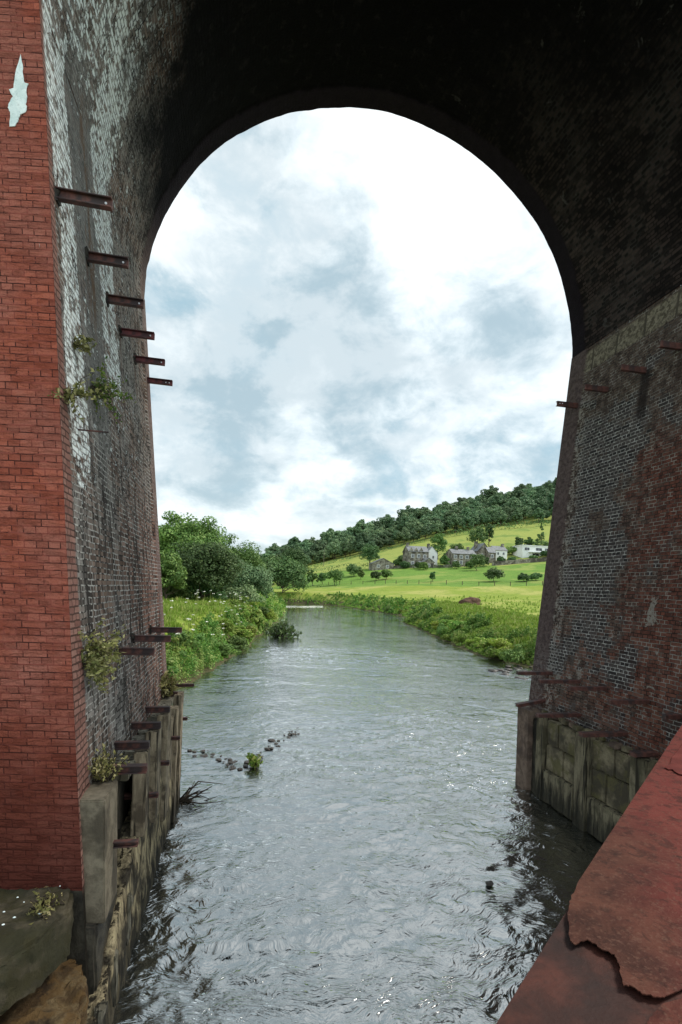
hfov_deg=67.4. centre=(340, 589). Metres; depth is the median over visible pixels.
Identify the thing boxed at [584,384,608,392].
beam stub
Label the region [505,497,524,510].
woodland tree
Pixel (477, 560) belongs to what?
field tree
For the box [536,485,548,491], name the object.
woodland tree
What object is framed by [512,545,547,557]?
modern house
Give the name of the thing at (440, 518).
woodland tree
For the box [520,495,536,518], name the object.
woodland tree
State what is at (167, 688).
ledge plant
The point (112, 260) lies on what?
beam stub
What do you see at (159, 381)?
beam stub
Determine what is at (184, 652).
bank bush
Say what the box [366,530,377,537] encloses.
woodland tree
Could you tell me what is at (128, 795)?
beam stub
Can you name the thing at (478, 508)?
woodland tree
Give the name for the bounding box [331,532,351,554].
woodland tree
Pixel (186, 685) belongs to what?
beam stub
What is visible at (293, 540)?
woodland tree
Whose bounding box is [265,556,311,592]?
leafy tree
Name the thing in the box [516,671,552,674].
beam stub
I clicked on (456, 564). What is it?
bush
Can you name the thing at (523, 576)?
field tree
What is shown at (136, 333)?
beam stub
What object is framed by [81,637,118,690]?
wall plant
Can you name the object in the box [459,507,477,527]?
woodland tree
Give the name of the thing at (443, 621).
bank bush
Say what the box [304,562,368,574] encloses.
hedge
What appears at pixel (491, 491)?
woodland tree
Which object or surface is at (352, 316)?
sky
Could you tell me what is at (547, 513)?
woodland tree
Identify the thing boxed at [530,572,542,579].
field tree
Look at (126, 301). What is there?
beam stub
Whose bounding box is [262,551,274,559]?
woodland tree
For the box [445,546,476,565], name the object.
terraced house
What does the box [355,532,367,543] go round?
woodland tree
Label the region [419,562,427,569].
bush
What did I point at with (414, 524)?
woodland tree
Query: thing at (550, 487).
woodland tree
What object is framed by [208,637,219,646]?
bank bush
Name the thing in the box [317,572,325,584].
bush
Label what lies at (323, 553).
woodland tree
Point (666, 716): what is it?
beam stub
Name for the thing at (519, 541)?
bush
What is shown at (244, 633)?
bank bush
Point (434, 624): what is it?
bank bush
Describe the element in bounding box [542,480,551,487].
woodland tree
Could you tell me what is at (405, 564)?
bush
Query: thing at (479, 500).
woodland tree
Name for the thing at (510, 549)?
field tree
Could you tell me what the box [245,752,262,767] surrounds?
water plant
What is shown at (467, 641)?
bank bush
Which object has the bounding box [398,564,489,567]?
hedge
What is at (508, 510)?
woodland tree
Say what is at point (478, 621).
undergrowth
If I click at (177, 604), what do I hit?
grass
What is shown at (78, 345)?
wall plant
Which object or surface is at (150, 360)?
beam stub
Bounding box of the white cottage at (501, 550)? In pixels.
[490,544,507,559]
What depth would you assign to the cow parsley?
30.18 m
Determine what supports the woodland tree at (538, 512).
on the ground at (520, 590)
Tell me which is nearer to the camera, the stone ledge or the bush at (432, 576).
the stone ledge
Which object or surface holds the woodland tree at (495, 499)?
on the ground at (520, 590)
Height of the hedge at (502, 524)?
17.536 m
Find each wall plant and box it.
[47,367,110,422]
[70,328,97,355]
[78,618,126,692]
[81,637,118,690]
[90,356,135,423]
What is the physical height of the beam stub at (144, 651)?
0.149 m
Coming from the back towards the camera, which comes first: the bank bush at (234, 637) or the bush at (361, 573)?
the bush at (361, 573)
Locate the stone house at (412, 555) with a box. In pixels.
[402,543,428,564]
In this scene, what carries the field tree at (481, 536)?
on the ground at (520, 590)
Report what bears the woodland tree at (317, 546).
on the ground at (520, 590)
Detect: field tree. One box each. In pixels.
[322,569,343,584]
[346,564,362,574]
[359,544,380,562]
[429,533,447,559]
[447,543,465,550]
[466,526,487,543]
[470,554,485,570]
[483,567,504,581]
[505,546,516,553]
[517,573,529,580]
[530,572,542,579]
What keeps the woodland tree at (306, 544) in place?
on the ground at (520, 590)
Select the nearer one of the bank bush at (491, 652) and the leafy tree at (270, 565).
the bank bush at (491, 652)
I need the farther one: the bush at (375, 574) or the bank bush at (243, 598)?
the bush at (375, 574)
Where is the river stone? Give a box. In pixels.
[485,881,493,885]
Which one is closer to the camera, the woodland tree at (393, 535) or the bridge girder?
the bridge girder
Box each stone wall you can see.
[394,565,451,568]
[492,557,546,565]
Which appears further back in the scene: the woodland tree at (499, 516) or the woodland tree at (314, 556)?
the woodland tree at (499, 516)
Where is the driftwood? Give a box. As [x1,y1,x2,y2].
[179,781,222,806]
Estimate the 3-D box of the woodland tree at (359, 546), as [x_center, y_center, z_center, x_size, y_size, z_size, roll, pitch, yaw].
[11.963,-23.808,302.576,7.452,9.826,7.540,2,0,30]
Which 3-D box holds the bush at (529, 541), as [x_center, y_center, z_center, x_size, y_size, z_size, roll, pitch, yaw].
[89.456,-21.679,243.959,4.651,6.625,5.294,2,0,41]
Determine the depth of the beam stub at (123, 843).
4.76 m
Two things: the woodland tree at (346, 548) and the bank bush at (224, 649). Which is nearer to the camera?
the bank bush at (224, 649)
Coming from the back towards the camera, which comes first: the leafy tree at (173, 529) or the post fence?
the post fence
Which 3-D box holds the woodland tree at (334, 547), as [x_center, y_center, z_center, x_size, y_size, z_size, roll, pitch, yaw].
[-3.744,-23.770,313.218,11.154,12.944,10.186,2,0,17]
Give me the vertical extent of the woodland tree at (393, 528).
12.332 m
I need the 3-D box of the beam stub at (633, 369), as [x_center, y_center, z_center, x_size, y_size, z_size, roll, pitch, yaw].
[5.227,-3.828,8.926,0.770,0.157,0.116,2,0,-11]
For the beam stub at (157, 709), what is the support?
on the pier footing at (118, 884)
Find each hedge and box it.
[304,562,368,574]
[306,536,446,566]
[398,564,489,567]
[444,518,550,536]
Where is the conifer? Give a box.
[533,523,547,545]
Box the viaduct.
[0,0,681,996]
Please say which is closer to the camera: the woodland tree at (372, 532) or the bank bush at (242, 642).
the bank bush at (242, 642)
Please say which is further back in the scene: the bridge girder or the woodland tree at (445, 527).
the woodland tree at (445, 527)
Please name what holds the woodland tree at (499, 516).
on the ground at (520, 590)
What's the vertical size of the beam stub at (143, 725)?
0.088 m
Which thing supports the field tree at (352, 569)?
on the ground at (520, 590)
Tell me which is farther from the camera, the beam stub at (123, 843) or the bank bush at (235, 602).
the bank bush at (235, 602)
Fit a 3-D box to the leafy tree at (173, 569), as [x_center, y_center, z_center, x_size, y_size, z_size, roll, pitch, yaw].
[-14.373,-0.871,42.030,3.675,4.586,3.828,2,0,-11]
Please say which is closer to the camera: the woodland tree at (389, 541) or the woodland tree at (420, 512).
the woodland tree at (389, 541)
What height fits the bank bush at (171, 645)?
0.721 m
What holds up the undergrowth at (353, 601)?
on the ground at (520, 590)
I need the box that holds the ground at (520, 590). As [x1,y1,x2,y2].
[164,509,551,688]
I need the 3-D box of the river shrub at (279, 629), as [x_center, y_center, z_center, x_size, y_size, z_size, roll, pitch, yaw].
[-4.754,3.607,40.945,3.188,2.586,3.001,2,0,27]
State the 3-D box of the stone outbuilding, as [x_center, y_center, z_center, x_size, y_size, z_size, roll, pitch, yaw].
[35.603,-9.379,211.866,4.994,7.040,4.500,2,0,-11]
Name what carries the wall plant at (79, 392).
attached to the viaduct
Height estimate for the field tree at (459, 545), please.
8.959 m
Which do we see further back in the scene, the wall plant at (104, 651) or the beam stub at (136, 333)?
the beam stub at (136, 333)
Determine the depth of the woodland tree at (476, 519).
319.27 m
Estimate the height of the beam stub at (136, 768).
0.086 m
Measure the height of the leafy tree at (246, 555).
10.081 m
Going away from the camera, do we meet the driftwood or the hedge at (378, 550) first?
the driftwood
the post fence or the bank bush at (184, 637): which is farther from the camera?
the post fence
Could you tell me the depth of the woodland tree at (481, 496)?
401.11 m
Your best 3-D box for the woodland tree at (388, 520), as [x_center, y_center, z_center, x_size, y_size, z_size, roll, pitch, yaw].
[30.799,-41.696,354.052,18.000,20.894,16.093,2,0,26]
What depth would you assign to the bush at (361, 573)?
184.31 m
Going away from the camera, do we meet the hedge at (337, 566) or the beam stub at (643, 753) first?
the beam stub at (643, 753)
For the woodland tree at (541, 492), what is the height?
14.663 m
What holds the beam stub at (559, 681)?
attached to the viaduct
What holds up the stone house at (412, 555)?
on the ground at (520, 590)
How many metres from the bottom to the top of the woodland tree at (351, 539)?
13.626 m
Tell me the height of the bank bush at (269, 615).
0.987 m
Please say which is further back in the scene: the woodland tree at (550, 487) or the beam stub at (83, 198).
the woodland tree at (550, 487)
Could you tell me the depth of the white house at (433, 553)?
217.68 m
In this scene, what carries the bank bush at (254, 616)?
on the ground at (520, 590)
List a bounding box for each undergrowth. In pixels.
[165,595,277,682]
[256,590,286,619]
[277,591,435,617]
[403,603,537,665]
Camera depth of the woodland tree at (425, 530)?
306.08 m
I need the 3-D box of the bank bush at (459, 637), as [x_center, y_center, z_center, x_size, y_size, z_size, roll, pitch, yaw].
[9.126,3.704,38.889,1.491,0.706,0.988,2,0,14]
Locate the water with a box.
[112,603,602,1023]
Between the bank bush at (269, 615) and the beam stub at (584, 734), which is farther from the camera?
the bank bush at (269, 615)
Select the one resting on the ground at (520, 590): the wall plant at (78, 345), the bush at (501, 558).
the bush at (501, 558)
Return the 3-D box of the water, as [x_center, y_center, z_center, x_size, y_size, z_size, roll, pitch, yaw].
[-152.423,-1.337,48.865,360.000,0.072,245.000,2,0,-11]
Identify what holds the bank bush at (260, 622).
on the ground at (520, 590)
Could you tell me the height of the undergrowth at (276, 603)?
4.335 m
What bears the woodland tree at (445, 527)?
on the ground at (520, 590)
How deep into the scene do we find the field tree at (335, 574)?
166.77 m
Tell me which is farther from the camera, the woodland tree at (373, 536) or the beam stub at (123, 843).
the woodland tree at (373, 536)
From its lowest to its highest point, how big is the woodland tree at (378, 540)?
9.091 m
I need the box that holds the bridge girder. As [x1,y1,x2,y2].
[496,725,681,1023]
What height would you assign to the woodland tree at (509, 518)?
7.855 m
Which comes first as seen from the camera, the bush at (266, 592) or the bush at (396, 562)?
the bush at (266, 592)
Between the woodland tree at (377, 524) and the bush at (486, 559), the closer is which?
the bush at (486, 559)
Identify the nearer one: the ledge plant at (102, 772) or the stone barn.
the ledge plant at (102, 772)
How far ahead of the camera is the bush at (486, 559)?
210.17 m
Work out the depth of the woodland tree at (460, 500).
398.10 m
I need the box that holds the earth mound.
[458,597,480,604]
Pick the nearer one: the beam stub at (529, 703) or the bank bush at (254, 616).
the beam stub at (529, 703)
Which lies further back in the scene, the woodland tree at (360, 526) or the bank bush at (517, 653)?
the woodland tree at (360, 526)
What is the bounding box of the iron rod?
[78,429,108,432]
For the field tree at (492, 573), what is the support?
on the ground at (520, 590)
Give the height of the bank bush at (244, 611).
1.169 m
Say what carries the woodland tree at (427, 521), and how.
on the ground at (520, 590)
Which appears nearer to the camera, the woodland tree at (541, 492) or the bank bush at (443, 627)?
the bank bush at (443, 627)
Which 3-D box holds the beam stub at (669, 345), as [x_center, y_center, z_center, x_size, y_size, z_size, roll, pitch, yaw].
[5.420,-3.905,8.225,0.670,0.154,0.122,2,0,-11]
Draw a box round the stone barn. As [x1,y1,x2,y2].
[369,558,394,570]
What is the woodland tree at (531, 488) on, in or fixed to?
on the ground at (520, 590)
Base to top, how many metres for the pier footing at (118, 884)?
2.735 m
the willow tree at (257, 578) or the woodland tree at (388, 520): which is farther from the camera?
the woodland tree at (388, 520)
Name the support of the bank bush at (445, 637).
on the ground at (520, 590)
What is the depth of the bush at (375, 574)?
174.69 m
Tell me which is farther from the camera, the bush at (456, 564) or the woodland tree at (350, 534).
the woodland tree at (350, 534)
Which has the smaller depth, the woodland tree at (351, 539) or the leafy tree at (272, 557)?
the leafy tree at (272, 557)
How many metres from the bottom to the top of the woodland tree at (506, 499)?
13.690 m
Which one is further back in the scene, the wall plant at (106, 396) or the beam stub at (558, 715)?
the beam stub at (558, 715)
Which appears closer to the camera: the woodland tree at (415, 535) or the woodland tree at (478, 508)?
the woodland tree at (415, 535)
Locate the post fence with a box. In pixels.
[328,580,542,585]
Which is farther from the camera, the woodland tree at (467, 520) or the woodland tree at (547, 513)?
the woodland tree at (547, 513)
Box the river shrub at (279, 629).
[264,618,302,638]
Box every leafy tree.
[158,510,232,560]
[160,550,187,598]
[166,539,246,597]
[197,533,266,582]
[249,553,274,575]
[263,555,280,585]
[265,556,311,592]
[278,545,311,583]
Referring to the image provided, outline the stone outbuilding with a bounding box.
[421,558,434,567]
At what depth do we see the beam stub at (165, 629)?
8.26 m
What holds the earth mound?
on the ground at (520, 590)
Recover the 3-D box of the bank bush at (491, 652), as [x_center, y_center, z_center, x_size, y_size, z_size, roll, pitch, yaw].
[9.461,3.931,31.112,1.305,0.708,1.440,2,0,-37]
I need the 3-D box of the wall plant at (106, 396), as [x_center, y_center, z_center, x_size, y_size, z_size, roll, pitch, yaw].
[-2.560,-2.171,5.640,0.392,0.698,0.479,2,0,23]
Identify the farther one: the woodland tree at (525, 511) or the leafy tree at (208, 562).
the woodland tree at (525, 511)
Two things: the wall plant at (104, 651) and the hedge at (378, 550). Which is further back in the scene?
the hedge at (378, 550)
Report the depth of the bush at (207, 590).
46.36 m
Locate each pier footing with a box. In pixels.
[79,691,183,1023]
[515,706,658,842]
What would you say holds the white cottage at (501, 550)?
on the ground at (520, 590)
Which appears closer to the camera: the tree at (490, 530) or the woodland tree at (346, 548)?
the tree at (490, 530)
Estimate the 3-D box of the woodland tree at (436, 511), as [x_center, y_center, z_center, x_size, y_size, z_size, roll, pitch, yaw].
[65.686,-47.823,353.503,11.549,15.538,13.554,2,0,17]
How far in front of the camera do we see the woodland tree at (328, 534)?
355.90 m
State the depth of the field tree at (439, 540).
237.53 m
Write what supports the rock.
on the ground at (520, 590)
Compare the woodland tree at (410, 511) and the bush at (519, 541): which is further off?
the woodland tree at (410, 511)
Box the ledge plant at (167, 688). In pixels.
[158,670,185,697]
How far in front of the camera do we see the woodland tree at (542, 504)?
336.91 m
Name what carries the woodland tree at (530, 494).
on the ground at (520, 590)
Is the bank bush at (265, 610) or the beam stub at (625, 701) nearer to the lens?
the beam stub at (625, 701)
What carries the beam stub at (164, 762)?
attached to the pier footing at (118, 884)
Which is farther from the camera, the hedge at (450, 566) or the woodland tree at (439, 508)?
the woodland tree at (439, 508)
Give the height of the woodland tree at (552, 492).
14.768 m
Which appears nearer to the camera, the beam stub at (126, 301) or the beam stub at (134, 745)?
the beam stub at (134, 745)
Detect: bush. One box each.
[162,581,197,598]
[165,637,180,652]
[166,658,179,674]
[167,630,199,647]
[175,649,187,656]
[182,577,227,599]
[194,632,206,641]
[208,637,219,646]
[215,619,234,632]
[218,643,241,654]
[221,584,265,601]
[227,637,249,650]
[228,600,238,606]
[229,635,245,644]
[230,625,252,636]
[233,596,248,604]
[233,605,250,618]
[243,625,257,637]
[245,608,261,621]
[249,585,270,597]
[255,618,270,627]
[258,606,269,613]
[264,612,276,620]
[307,570,318,585]
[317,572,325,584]
[357,569,364,577]
[370,571,381,578]
[381,569,392,578]
[393,559,401,565]
[399,561,410,567]
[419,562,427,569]
[429,572,435,581]
[430,621,440,628]
[437,623,448,633]
[438,619,450,623]
[440,555,450,564]
[440,634,452,640]
[446,620,468,628]
[452,561,460,568]
[452,633,469,641]
[465,561,473,567]
[465,639,473,643]
[473,637,485,646]
[475,638,495,649]
[482,556,488,564]
[482,648,506,659]
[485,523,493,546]
[488,638,511,650]
[497,556,505,560]
[499,644,524,662]
[515,536,523,545]
[524,537,533,544]
[540,550,546,556]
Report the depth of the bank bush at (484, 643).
32.84 m
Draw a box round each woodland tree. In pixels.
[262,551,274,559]
[265,545,278,552]
[277,545,295,554]
[287,536,300,546]
[299,539,312,552]
[305,550,320,562]
[307,537,319,559]
[309,540,326,552]
[317,549,329,560]
[319,528,334,542]
[324,542,338,558]
[326,540,343,554]
[328,531,341,542]
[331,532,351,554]
[340,541,353,556]
[344,535,355,552]
[345,527,355,535]
[351,519,374,535]
[354,541,365,554]
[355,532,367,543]
[365,541,376,548]
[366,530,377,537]
[367,533,380,544]
[371,521,384,529]
[372,537,384,549]
[375,527,388,535]
[376,514,397,528]
[379,530,391,545]
[383,538,394,546]
[389,525,400,532]
[390,530,399,542]
[395,528,411,544]
[397,505,414,516]
[397,516,411,530]
[402,518,423,536]
[410,530,419,540]
[411,506,432,518]
[418,513,435,520]
[419,517,431,525]
[420,525,431,538]
[430,520,443,532]
[432,505,446,512]
[432,509,441,516]
[432,514,443,520]
[441,521,448,532]
[442,501,451,510]
[443,507,463,529]
[445,514,462,531]
[450,502,464,509]
[457,497,466,504]
[459,500,471,506]
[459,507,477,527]
[461,515,475,527]
[469,496,482,503]
[469,500,483,507]
[470,510,482,519]
[471,514,479,527]
[472,506,484,511]
[474,494,487,502]
[480,485,498,498]
[480,513,492,523]
[481,505,502,523]
[488,494,502,506]
[493,511,507,525]
[499,505,514,515]
[501,496,510,505]
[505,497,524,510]
[505,514,511,522]
[510,489,526,499]
[511,509,522,520]
[513,483,527,490]
[518,506,531,520]
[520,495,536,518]
[521,486,536,494]
[524,491,536,499]
[531,507,544,522]
[533,496,548,510]
[535,489,547,497]
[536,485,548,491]
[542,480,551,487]
[542,509,550,520]
[545,488,554,495]
[546,493,553,508]
[547,484,554,490]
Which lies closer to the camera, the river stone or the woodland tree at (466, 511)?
the river stone
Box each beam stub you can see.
[54,185,112,211]
[84,246,128,268]
[105,291,143,308]
[111,763,147,774]
[113,838,138,848]
[114,740,149,749]
[116,646,154,655]
[118,325,154,339]
[124,792,158,799]
[131,721,160,729]
[132,633,170,642]
[133,353,164,365]
[145,706,169,712]
[147,377,172,385]
[149,625,181,633]
[160,760,169,765]
[170,683,193,686]
[171,736,179,739]
[515,698,545,707]
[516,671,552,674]
[535,712,581,717]
[537,679,580,683]
[556,401,577,408]
[567,686,606,690]
[578,731,627,737]
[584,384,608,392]
[606,699,649,704]
[619,364,646,373]
[628,750,658,757]
[658,340,681,350]
[660,713,681,719]
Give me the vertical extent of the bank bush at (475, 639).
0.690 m
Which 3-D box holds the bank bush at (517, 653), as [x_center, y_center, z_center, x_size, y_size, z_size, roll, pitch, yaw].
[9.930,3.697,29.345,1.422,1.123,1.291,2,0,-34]
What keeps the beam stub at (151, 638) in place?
attached to the viaduct
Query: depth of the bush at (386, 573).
177.52 m
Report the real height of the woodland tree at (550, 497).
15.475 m
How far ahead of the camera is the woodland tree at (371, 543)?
302.30 m
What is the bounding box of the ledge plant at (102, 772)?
[88,743,130,782]
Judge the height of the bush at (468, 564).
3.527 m
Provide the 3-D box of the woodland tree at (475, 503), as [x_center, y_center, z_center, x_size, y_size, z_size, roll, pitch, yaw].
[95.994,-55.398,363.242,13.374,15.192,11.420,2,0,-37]
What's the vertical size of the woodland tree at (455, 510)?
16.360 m
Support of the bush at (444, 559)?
on the ground at (520, 590)
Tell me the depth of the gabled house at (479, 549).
222.31 m
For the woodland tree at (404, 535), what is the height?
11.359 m
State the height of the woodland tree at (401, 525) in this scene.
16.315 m
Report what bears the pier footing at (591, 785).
attached to the viaduct
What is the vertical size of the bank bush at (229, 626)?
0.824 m
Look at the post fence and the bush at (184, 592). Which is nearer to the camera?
the bush at (184, 592)
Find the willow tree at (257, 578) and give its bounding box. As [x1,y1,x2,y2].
[217,560,274,591]
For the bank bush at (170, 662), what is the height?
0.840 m
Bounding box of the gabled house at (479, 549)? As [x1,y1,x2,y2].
[470,541,486,555]
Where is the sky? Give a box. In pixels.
[144,107,571,554]
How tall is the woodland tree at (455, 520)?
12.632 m
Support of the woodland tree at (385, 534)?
on the ground at (520, 590)
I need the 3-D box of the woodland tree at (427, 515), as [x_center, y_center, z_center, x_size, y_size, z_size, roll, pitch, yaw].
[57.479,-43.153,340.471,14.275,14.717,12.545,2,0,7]
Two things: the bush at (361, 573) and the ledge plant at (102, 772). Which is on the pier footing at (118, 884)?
the ledge plant at (102, 772)
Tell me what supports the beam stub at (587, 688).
attached to the viaduct
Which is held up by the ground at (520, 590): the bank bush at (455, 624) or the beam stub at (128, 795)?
the bank bush at (455, 624)
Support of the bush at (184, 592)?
on the ground at (520, 590)
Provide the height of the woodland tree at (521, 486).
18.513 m
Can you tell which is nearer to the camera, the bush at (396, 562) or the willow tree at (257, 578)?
the willow tree at (257, 578)
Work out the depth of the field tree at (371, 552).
216.72 m
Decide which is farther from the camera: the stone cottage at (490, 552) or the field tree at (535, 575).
the stone cottage at (490, 552)
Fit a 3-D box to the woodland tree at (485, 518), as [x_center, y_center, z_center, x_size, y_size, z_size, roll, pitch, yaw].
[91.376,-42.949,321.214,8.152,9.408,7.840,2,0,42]
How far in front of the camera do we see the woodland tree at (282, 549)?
311.55 m
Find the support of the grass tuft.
on the stone ledge
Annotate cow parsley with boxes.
[164,590,251,656]
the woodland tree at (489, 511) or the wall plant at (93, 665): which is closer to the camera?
the wall plant at (93, 665)
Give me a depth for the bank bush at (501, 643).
31.90 m
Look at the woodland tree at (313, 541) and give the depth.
346.37 m
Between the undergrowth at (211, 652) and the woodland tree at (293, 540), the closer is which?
the undergrowth at (211, 652)
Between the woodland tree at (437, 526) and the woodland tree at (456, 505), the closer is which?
the woodland tree at (437, 526)
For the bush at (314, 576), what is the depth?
172.77 m
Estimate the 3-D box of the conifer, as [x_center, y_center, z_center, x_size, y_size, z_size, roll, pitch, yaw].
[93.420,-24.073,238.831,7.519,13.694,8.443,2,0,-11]
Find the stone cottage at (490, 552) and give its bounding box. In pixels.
[485,547,496,562]
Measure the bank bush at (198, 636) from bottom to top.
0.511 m
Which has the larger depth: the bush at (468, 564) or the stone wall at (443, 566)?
the stone wall at (443, 566)
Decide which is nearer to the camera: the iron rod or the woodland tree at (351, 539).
the iron rod
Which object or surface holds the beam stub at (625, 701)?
attached to the viaduct
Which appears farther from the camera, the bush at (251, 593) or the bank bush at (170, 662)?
the bush at (251, 593)
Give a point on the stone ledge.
(34, 955)
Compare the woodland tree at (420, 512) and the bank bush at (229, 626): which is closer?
the bank bush at (229, 626)
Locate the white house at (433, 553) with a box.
[427,544,437,564]
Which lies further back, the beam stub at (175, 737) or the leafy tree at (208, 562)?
the leafy tree at (208, 562)
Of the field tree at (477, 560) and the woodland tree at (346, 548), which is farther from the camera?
the woodland tree at (346, 548)
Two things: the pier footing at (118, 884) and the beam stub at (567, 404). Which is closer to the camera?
the pier footing at (118, 884)
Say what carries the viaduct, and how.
on the ground at (520, 590)
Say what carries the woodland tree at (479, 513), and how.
on the ground at (520, 590)
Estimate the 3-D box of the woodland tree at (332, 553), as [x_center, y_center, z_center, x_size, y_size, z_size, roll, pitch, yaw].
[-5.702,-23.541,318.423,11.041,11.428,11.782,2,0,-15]
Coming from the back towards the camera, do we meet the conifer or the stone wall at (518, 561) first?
the conifer
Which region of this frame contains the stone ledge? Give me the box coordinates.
[0,886,73,1015]
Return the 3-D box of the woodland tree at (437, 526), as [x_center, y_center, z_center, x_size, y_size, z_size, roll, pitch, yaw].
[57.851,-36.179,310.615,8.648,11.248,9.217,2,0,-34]
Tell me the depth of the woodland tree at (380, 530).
332.16 m
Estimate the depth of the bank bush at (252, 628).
35.96 m
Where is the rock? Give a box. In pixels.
[0,959,88,1023]
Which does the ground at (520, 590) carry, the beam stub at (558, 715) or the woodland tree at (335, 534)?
the woodland tree at (335, 534)
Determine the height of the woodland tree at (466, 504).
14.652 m
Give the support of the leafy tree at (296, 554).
on the ground at (520, 590)
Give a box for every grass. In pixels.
[163,596,259,643]
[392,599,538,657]
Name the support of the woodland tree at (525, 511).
on the ground at (520, 590)
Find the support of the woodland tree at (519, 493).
on the ground at (520, 590)
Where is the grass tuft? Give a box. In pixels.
[26,885,65,924]
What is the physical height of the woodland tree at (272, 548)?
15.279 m
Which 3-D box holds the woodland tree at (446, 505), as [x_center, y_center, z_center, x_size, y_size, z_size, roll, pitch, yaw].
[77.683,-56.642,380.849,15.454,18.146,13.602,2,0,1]
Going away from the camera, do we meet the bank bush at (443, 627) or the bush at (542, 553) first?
the bank bush at (443, 627)

